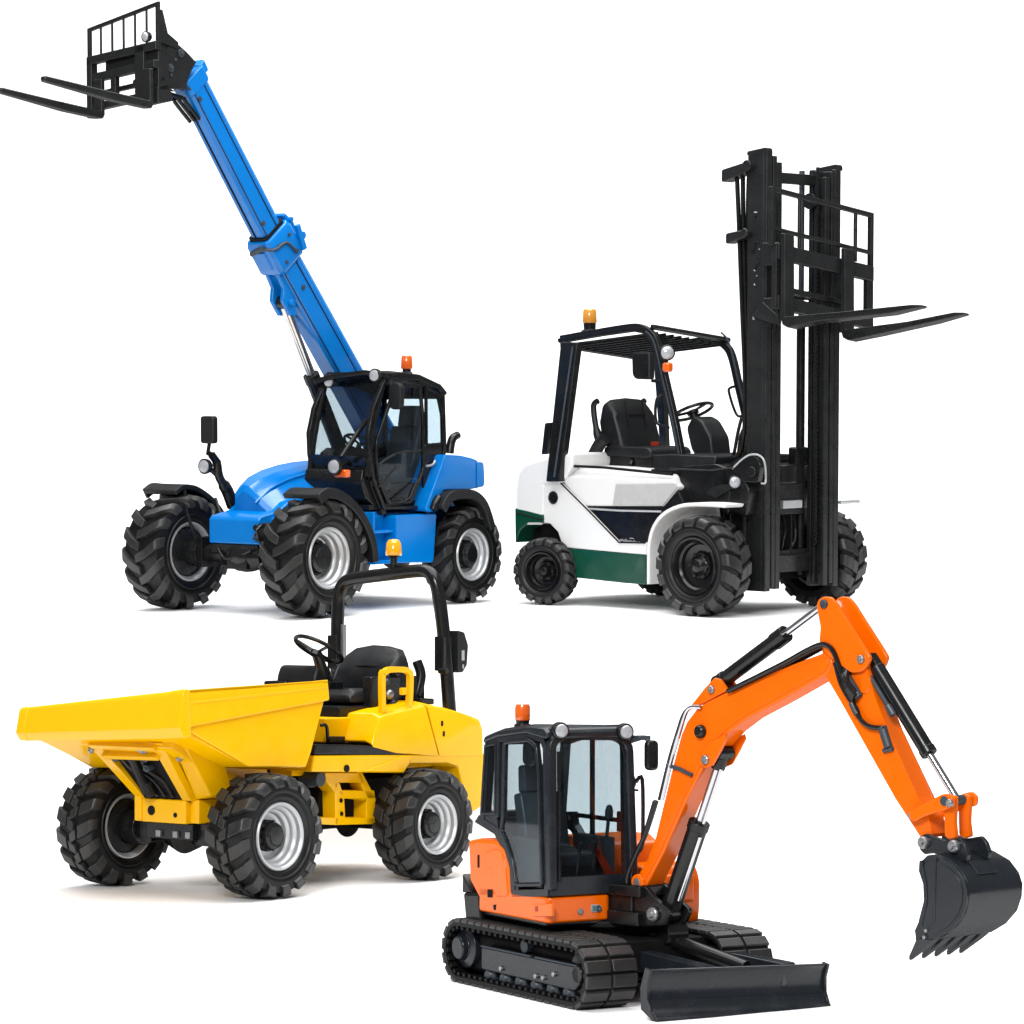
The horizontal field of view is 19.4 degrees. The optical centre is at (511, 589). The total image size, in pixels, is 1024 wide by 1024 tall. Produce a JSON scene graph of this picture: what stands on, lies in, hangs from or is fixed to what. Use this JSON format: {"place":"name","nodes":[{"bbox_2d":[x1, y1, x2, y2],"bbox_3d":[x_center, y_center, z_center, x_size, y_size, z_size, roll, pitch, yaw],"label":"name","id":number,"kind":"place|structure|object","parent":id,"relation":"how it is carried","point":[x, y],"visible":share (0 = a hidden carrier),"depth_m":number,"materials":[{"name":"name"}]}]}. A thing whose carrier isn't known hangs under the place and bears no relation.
{"place":"outdoors","nodes":[
{"label":"outdoors","id":0,"kind":"place"},
{"bbox_2d":[0,0,1023,554],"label":"backdrop","id":1,"kind":"structure","parent":0,"point":[484,204],"depth_m":50.38,"materials":[{"name":"white"}]},
{"bbox_2d":[0,555,1023,1023],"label":"floor","id":2,"kind":"structure","parent":0,"point":[810,853],"depth_m":31.45,"materials":[{"name":"white"}]},
{"bbox_2d":[16,539,482,897],"bbox_3d":[-2.349,1.142,28.710,2.443,3.314,4.424,0,0,38],"label":"site dumper","id":3,"kind":"object","parent":2,"relation":"on","point":[256,790],"visible":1,"depth_m":28.06,"materials":[{"name":"metal"}]},
{"bbox_2d":[0,1,501,616],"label":"telehandler","id":4,"kind":"object","parent":2,"relation":"on","point":[302,537],"visible":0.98,"depth_m":33.80,"materials":[{"name":"metal"}]},
{"bbox_2d":[374,382,435,504],"bbox_3d":[-1.213,-1.667,34.130,0.069,1.390,1.058,3,5,37],"label":"door","id":5,"kind":"structure","parent":4,"relation":"in","point":[380,484],"depth_m":34.15,"materials":[{"name":"black glass"}]},
{"bbox_2d":[441,597,1022,1020],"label":"mini excavator","id":6,"kind":"object","parent":2,"relation":"on","point":[556,913],"visible":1,"depth_m":20.24,"materials":[{"name":"metal"}]},
{"bbox_2d":[513,147,968,615],"bbox_3d":[2.738,-2.336,33.859,5.686,5.138,2.516,4,6,44],"label":"forklift","id":7,"kind":"object","parent":2,"relation":"on","point":[712,524],"visible":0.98,"depth_m":33.75,"materials":[{"name":"metal"}]}
]}

